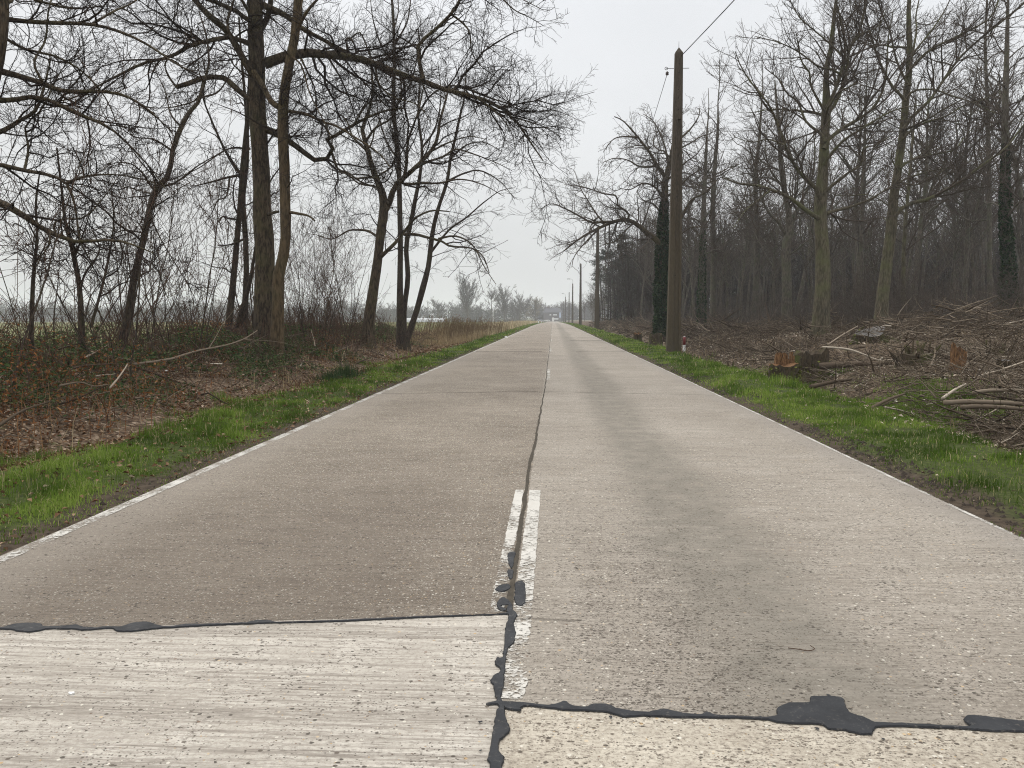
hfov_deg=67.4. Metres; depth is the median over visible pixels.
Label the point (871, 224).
forest tree
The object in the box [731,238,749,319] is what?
forest tree
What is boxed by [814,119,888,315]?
forest tree
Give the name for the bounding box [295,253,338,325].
sapling
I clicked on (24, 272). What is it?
sapling
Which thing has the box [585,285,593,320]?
forest tree
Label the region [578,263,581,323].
utility pole
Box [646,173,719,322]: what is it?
forest tree
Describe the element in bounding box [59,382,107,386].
fallen branch
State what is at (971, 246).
forest tree
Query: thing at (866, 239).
forest tree
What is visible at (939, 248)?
forest tree
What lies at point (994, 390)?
log
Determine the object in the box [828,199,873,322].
forest tree
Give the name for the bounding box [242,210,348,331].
sapling
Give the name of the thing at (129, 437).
leaf litter
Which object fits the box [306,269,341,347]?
sapling
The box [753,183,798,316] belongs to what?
forest tree
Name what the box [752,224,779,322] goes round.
forest tree
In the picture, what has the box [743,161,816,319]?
forest tree
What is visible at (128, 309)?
leaning tree
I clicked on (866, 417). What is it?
verge grass
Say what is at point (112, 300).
sapling
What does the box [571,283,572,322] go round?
utility pole
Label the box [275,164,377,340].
sapling
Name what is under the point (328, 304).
sapling
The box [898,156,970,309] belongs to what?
forest tree
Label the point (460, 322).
reed plumes
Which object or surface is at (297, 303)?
sapling
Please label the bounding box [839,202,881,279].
forest tree
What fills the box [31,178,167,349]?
sapling
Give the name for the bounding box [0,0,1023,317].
sky
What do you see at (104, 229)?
sapling
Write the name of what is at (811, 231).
forest tree
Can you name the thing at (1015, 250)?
forest tree
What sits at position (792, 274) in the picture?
forest tree
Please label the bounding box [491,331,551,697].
line
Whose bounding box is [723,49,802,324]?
forest tree
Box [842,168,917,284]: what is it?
forest tree
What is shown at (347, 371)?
rush tuft
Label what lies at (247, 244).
sapling
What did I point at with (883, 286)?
beech tree
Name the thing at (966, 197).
forest tree
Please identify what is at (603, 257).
pine tree
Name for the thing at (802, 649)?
twig
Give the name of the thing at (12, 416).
fallen branch
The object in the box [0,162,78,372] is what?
young tree
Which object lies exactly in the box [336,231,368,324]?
sapling
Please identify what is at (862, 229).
forest tree
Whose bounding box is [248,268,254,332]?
sapling
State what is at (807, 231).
forest tree
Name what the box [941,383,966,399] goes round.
branch
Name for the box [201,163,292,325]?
sapling
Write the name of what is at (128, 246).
sapling
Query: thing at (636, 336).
tree stump
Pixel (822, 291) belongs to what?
oak tree
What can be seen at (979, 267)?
forest tree
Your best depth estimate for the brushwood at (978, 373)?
14.90 m
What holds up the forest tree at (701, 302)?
on the ground at (144, 485)
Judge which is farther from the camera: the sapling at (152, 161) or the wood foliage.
the wood foliage
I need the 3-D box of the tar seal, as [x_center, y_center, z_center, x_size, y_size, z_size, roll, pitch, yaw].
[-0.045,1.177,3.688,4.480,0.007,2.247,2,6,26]
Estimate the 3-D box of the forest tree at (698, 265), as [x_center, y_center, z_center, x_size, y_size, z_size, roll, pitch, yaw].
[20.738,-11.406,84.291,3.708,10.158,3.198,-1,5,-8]
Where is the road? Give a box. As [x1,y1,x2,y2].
[0,321,1023,767]
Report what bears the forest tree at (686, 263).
on the ground at (144, 485)
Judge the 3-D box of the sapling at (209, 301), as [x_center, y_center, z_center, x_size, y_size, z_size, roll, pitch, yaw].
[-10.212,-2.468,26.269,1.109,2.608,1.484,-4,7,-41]
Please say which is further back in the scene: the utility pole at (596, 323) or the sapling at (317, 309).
the utility pole at (596, 323)
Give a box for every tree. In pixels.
[0,0,249,310]
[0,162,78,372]
[17,147,180,364]
[18,0,597,352]
[41,0,261,357]
[161,14,279,335]
[180,0,410,361]
[303,55,527,348]
[334,0,522,351]
[430,299,447,317]
[454,274,483,319]
[482,288,498,321]
[493,284,515,321]
[510,290,532,321]
[523,297,542,320]
[530,95,733,339]
[584,281,593,321]
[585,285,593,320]
[589,253,604,312]
[589,293,594,320]
[594,248,620,317]
[599,275,607,321]
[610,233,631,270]
[627,210,656,320]
[630,244,654,292]
[631,230,651,304]
[632,197,686,284]
[633,217,686,321]
[634,200,669,248]
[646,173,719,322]
[653,88,746,324]
[681,203,717,318]
[681,224,708,322]
[682,47,772,322]
[682,237,710,314]
[683,220,719,318]
[689,239,710,287]
[693,170,754,320]
[695,209,735,317]
[705,0,949,337]
[706,215,742,306]
[707,215,747,319]
[708,146,785,322]
[714,76,842,328]
[716,192,772,322]
[718,157,787,324]
[718,236,737,322]
[720,221,768,297]
[721,194,784,252]
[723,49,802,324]
[723,184,782,322]
[725,173,786,321]
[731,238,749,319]
[741,238,772,317]
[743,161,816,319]
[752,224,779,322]
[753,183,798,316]
[761,209,792,322]
[765,204,781,298]
[765,216,804,304]
[769,147,849,320]
[770,224,804,317]
[771,218,804,300]
[775,137,869,272]
[789,175,827,308]
[791,182,837,260]
[792,252,806,318]
[793,136,873,323]
[794,193,845,321]
[804,52,917,325]
[804,221,851,309]
[807,48,913,316]
[808,124,879,271]
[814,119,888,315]
[824,0,1023,326]
[827,187,854,279]
[828,166,872,315]
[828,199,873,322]
[832,178,886,306]
[837,194,883,303]
[839,182,883,311]
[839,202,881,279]
[840,0,1023,316]
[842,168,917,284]
[844,181,884,291]
[846,175,901,303]
[849,205,901,295]
[853,73,999,304]
[861,77,966,315]
[871,192,929,304]
[873,205,909,299]
[875,175,924,274]
[876,117,981,298]
[876,186,926,290]
[877,189,929,267]
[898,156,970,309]
[906,106,1000,303]
[909,35,1023,308]
[909,204,949,276]
[910,143,996,303]
[915,177,986,304]
[918,123,1012,322]
[918,154,986,300]
[922,220,946,290]
[928,0,1023,316]
[929,104,1022,321]
[930,181,984,290]
[933,216,995,283]
[940,141,1023,299]
[944,0,1023,325]
[944,48,1023,230]
[951,193,1016,293]
[956,211,999,288]
[959,93,1023,302]
[968,91,1023,302]
[970,155,997,304]
[973,191,1023,286]
[993,179,1023,304]
[1012,163,1022,254]
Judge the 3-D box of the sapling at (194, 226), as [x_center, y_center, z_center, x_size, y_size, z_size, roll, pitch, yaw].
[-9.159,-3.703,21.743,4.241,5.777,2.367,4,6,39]
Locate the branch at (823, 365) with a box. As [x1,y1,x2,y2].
[819,361,891,369]
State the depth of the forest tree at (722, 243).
55.57 m
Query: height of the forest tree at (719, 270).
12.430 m
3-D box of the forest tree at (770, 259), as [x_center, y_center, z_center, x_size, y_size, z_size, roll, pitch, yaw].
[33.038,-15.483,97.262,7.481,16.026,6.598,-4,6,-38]
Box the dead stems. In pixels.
[0,295,429,398]
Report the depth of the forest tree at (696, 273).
87.87 m
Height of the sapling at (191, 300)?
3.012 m
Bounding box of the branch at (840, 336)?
[827,326,857,344]
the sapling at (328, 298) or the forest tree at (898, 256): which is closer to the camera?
the sapling at (328, 298)
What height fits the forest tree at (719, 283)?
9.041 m
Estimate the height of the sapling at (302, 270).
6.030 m
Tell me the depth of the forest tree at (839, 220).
71.56 m
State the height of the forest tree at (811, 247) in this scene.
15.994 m
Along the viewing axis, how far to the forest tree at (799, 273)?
95.50 m
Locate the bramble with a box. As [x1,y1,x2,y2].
[0,319,439,437]
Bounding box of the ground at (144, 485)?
[0,318,1023,555]
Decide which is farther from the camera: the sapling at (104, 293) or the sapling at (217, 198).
the sapling at (104, 293)
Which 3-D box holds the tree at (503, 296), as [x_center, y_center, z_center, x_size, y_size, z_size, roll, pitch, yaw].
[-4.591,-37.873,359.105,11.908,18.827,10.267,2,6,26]
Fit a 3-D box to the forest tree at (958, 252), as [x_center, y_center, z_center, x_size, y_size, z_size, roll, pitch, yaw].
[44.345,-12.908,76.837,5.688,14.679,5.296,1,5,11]
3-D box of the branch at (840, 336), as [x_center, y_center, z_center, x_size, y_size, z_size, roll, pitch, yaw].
[9.169,-1.350,21.255,2.027,0.517,0.043,-5,7,-45]
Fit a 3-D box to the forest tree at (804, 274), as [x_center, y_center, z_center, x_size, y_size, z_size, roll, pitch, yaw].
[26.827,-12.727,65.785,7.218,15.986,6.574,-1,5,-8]
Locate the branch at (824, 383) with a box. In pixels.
[809,378,853,388]
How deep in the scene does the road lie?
4.12 m
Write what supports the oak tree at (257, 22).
on the ground at (144, 485)
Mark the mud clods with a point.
(930, 472)
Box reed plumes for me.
[423,314,519,331]
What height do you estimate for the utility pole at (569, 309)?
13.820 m
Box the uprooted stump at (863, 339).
[848,326,909,344]
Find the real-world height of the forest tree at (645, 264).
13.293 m
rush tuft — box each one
[305,369,350,382]
[320,360,368,378]
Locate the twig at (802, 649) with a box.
[788,645,814,650]
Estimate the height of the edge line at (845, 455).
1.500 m
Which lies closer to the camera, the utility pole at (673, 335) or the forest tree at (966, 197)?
the utility pole at (673, 335)
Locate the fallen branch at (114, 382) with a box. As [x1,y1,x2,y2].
[109,364,127,388]
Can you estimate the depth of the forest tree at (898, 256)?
67.07 m
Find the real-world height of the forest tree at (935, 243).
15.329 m
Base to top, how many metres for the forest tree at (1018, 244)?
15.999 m
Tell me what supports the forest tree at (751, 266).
on the ground at (144, 485)
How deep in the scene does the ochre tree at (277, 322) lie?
20.49 m
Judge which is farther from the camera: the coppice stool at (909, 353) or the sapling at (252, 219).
the sapling at (252, 219)
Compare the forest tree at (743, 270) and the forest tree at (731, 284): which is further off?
the forest tree at (731, 284)
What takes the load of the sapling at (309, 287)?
on the ground at (144, 485)
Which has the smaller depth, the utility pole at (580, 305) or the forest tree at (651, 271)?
the forest tree at (651, 271)
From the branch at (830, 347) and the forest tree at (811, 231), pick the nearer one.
the branch at (830, 347)
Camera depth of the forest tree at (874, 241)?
85.56 m
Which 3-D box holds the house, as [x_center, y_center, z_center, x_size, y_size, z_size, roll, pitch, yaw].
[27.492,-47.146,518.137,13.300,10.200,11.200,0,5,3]
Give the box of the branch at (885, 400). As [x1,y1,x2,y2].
[870,393,904,407]
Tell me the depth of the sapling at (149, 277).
20.38 m
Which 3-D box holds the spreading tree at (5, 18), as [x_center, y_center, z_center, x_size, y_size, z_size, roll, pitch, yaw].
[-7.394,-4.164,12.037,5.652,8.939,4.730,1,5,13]
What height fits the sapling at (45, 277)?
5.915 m
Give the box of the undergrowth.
[613,234,1023,331]
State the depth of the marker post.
37.52 m
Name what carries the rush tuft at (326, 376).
on the ground at (144, 485)
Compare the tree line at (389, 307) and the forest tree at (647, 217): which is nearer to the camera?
the forest tree at (647, 217)
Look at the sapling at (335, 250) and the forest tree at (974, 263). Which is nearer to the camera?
the sapling at (335, 250)
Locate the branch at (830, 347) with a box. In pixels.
[822,346,880,360]
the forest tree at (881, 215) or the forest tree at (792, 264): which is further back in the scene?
the forest tree at (881, 215)
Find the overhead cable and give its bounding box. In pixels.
[681,0,734,55]
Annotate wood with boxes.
[591,194,1023,320]
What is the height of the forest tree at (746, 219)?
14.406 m
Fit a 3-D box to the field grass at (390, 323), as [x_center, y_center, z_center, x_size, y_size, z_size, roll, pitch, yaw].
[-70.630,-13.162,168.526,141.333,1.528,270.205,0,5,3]
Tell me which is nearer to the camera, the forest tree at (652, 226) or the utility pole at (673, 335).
the utility pole at (673, 335)
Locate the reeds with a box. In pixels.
[394,314,520,342]
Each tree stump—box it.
[633,332,642,341]
[648,333,661,345]
[767,352,801,384]
[793,347,829,384]
[949,342,966,370]
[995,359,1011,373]
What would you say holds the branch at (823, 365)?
on the ground at (144, 485)
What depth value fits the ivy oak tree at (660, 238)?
46.21 m
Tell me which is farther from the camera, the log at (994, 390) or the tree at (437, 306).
the tree at (437, 306)
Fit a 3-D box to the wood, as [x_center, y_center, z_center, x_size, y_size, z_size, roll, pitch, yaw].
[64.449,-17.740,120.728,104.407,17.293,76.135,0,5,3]
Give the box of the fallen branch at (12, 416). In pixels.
[0,401,71,426]
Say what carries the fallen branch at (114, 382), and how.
on the leaf litter at (129, 437)
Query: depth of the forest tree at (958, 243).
50.19 m
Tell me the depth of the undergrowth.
36.84 m
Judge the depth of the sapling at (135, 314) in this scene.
14.65 m
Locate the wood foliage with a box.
[590,233,1023,325]
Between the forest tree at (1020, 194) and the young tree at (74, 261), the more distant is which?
the forest tree at (1020, 194)
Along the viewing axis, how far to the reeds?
51.14 m
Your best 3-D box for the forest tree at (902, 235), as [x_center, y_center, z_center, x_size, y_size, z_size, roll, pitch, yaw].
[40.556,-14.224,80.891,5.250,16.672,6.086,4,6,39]
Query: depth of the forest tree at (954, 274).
61.56 m
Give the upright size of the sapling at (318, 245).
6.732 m
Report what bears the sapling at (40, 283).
on the ground at (144, 485)
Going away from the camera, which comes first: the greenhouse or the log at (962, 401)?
the log at (962, 401)
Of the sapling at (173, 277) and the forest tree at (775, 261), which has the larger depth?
the forest tree at (775, 261)
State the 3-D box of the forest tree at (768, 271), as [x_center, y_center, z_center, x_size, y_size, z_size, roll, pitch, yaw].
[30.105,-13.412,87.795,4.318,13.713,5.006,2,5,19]
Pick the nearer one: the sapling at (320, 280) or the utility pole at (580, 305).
the sapling at (320, 280)
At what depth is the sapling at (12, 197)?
13.43 m
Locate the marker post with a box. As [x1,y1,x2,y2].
[683,336,685,351]
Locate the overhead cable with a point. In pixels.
(709, 26)
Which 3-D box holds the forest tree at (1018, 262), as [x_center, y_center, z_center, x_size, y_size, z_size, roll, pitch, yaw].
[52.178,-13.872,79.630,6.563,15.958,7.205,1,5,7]
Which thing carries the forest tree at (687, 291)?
on the ground at (144, 485)
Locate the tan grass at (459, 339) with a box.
[305,320,540,348]
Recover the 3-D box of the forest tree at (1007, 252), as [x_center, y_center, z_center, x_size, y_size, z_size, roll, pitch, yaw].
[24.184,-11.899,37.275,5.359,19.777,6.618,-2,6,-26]
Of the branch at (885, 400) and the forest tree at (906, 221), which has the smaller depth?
the branch at (885, 400)
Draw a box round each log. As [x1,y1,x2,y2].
[943,399,1023,405]
[960,404,1023,410]
[972,388,1023,394]
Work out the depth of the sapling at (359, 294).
33.74 m
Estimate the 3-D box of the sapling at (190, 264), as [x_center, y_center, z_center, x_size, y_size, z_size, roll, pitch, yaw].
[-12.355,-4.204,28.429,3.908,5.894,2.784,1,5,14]
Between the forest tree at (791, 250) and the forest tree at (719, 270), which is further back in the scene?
the forest tree at (791, 250)
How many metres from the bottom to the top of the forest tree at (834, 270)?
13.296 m
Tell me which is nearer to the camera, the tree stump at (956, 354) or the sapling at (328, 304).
the tree stump at (956, 354)
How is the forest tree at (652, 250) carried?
on the ground at (144, 485)
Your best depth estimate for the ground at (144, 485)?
10.05 m
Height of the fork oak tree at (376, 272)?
11.641 m
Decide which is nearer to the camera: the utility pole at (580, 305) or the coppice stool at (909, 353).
the coppice stool at (909, 353)
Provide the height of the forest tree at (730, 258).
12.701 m
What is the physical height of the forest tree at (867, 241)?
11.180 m
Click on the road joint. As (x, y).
(510, 594)
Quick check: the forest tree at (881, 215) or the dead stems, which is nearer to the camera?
the dead stems
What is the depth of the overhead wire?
37.75 m
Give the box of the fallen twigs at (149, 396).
[0,310,435,445]
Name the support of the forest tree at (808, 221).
on the ground at (144, 485)
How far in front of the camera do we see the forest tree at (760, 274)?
87.20 m
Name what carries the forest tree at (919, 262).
on the ground at (144, 485)
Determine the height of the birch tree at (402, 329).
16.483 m
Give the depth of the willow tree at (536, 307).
397.86 m
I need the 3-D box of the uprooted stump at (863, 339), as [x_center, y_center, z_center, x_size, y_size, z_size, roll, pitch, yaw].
[11.161,-0.861,23.632,2.761,1.948,2.749,0,5,3]
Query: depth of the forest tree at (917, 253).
45.35 m
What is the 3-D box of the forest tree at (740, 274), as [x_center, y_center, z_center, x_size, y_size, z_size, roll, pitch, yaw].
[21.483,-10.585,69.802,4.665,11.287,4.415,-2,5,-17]
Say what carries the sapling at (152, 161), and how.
on the ground at (144, 485)
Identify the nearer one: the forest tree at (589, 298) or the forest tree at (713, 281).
the forest tree at (713, 281)
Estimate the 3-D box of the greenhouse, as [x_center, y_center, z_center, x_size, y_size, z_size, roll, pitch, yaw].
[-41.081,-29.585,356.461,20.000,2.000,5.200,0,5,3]
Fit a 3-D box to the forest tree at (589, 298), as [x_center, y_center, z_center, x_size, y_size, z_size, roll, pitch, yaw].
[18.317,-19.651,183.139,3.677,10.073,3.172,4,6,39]
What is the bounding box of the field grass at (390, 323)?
[0,322,505,348]
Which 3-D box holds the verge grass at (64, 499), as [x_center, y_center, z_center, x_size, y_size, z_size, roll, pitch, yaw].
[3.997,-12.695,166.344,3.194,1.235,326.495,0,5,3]
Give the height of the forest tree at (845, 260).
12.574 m
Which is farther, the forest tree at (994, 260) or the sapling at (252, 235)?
the forest tree at (994, 260)
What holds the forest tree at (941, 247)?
on the ground at (144, 485)
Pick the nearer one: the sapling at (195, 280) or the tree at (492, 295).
the sapling at (195, 280)
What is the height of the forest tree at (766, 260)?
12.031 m
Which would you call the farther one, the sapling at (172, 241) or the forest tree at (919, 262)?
the forest tree at (919, 262)
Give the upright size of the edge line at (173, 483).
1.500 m
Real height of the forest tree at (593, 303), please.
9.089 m
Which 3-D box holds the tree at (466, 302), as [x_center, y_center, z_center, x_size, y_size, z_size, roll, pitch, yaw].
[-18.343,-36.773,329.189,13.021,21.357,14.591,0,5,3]
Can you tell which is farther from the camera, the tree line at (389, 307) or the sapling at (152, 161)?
the tree line at (389, 307)
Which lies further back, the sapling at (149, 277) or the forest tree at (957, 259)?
the forest tree at (957, 259)
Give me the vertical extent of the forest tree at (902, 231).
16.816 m
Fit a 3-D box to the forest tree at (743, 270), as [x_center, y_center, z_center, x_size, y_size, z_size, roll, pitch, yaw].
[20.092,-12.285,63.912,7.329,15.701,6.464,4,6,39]
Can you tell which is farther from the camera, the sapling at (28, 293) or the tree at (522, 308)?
the tree at (522, 308)
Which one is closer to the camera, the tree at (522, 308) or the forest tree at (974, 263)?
the forest tree at (974, 263)
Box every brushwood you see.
[589,302,799,345]
[662,286,1023,453]
[685,302,1023,429]
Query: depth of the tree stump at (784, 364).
18.37 m
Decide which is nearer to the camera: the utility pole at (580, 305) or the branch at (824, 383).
the branch at (824, 383)
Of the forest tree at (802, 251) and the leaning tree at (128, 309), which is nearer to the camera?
the leaning tree at (128, 309)
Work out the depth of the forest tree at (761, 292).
71.98 m
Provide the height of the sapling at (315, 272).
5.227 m
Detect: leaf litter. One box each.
[0,339,469,553]
[604,325,1023,500]
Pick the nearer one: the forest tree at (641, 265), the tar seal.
the tar seal
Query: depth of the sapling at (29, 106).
12.43 m
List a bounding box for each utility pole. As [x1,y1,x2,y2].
[568,292,569,321]
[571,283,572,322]
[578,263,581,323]
[593,226,598,328]
[665,48,686,351]
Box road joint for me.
[397,328,693,619]
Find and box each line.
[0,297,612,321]
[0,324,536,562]
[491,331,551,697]
[575,327,1023,539]
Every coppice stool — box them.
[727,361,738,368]
[889,339,941,370]
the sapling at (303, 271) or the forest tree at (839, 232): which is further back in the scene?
the forest tree at (839, 232)
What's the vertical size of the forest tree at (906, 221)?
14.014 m
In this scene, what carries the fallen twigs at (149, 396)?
on the ground at (144, 485)
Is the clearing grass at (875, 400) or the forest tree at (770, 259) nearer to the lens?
the clearing grass at (875, 400)
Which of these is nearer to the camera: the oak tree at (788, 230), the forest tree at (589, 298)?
the oak tree at (788, 230)
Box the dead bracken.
[0,317,367,460]
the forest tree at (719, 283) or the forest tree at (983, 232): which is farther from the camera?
the forest tree at (983, 232)
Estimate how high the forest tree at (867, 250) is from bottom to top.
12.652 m
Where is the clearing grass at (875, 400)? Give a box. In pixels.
[747,363,1023,452]
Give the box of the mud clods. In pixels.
[27,347,1023,533]
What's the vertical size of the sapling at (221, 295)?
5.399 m
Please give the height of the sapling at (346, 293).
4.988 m
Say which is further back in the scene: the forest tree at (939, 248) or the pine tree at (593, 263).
the pine tree at (593, 263)
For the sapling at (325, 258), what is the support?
on the ground at (144, 485)
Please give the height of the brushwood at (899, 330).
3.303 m
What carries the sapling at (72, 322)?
on the ground at (144, 485)
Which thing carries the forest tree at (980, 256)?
on the ground at (144, 485)
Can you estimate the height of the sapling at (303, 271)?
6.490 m
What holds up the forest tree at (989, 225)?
on the ground at (144, 485)
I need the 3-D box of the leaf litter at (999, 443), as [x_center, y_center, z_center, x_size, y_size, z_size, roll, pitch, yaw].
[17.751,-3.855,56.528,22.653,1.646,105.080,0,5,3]
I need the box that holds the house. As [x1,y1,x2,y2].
[543,307,562,321]
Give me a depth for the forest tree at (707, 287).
65.65 m
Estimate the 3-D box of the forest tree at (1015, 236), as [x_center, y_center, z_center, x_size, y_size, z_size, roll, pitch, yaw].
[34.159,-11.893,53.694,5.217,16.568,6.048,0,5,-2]
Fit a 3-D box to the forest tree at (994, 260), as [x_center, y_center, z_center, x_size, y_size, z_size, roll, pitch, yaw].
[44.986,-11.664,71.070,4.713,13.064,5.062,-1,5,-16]
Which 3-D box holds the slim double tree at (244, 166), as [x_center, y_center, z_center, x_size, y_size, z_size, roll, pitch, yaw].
[-8.386,-6.866,23.259,3.910,12.054,3.589,-5,7,-43]
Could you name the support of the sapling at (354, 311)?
on the ground at (144, 485)
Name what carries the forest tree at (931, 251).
on the ground at (144, 485)
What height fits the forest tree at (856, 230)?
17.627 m
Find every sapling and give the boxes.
[0,19,194,402]
[0,33,58,270]
[0,111,210,369]
[0,114,202,383]
[0,137,49,277]
[0,194,68,341]
[0,261,51,351]
[10,106,180,338]
[11,197,143,348]
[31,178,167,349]
[70,139,204,366]
[80,234,125,341]
[85,274,136,330]
[89,75,216,346]
[108,110,220,346]
[122,179,221,342]
[125,228,196,331]
[136,86,283,362]
[136,197,229,325]
[147,221,241,325]
[156,147,243,337]
[168,262,220,326]
[186,155,318,334]
[191,254,275,319]
[191,278,225,332]
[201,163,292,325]
[207,159,332,331]
[226,195,278,307]
[231,156,299,334]
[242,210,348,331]
[248,221,331,311]
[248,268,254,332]
[272,190,335,318]
[272,197,337,326]
[274,187,365,345]
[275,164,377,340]
[275,233,346,323]
[278,215,340,327]
[284,256,322,340]
[289,208,362,314]
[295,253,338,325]
[298,180,372,315]
[298,250,352,325]
[301,213,389,347]
[306,239,356,353]
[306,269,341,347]
[314,258,364,341]
[315,246,389,349]
[335,245,395,330]
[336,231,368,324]
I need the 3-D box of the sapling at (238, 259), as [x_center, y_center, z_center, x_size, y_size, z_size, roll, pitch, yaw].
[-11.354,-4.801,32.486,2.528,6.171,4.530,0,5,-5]
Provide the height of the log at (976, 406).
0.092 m
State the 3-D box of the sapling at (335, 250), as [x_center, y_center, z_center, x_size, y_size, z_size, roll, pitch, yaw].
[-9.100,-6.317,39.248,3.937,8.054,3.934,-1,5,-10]
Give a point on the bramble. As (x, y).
(234, 356)
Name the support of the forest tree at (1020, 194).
on the ground at (144, 485)
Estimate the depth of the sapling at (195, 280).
32.22 m
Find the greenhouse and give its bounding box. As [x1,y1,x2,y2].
[407,318,445,321]
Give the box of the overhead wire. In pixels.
[612,75,666,225]
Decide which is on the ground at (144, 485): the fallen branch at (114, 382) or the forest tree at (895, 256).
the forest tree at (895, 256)
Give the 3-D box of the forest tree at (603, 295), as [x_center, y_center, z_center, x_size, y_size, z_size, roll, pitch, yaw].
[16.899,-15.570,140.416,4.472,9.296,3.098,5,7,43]
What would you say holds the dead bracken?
on the ground at (144, 485)
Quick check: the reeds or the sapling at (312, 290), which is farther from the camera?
the reeds
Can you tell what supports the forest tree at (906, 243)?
on the ground at (144, 485)
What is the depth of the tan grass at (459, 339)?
48.89 m
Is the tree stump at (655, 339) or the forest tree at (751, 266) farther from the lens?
the forest tree at (751, 266)
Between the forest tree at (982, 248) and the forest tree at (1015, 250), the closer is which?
the forest tree at (982, 248)
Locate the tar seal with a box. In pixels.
[0,551,1023,767]
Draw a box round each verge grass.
[0,322,543,552]
[561,322,1023,536]
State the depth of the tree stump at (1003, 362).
14.95 m
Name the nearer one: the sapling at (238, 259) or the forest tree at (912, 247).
the sapling at (238, 259)
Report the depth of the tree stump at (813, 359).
19.31 m
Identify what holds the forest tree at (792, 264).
on the ground at (144, 485)
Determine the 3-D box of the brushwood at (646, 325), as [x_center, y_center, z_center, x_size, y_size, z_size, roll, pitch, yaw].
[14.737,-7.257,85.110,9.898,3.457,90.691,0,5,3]
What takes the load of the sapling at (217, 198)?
on the ground at (144, 485)

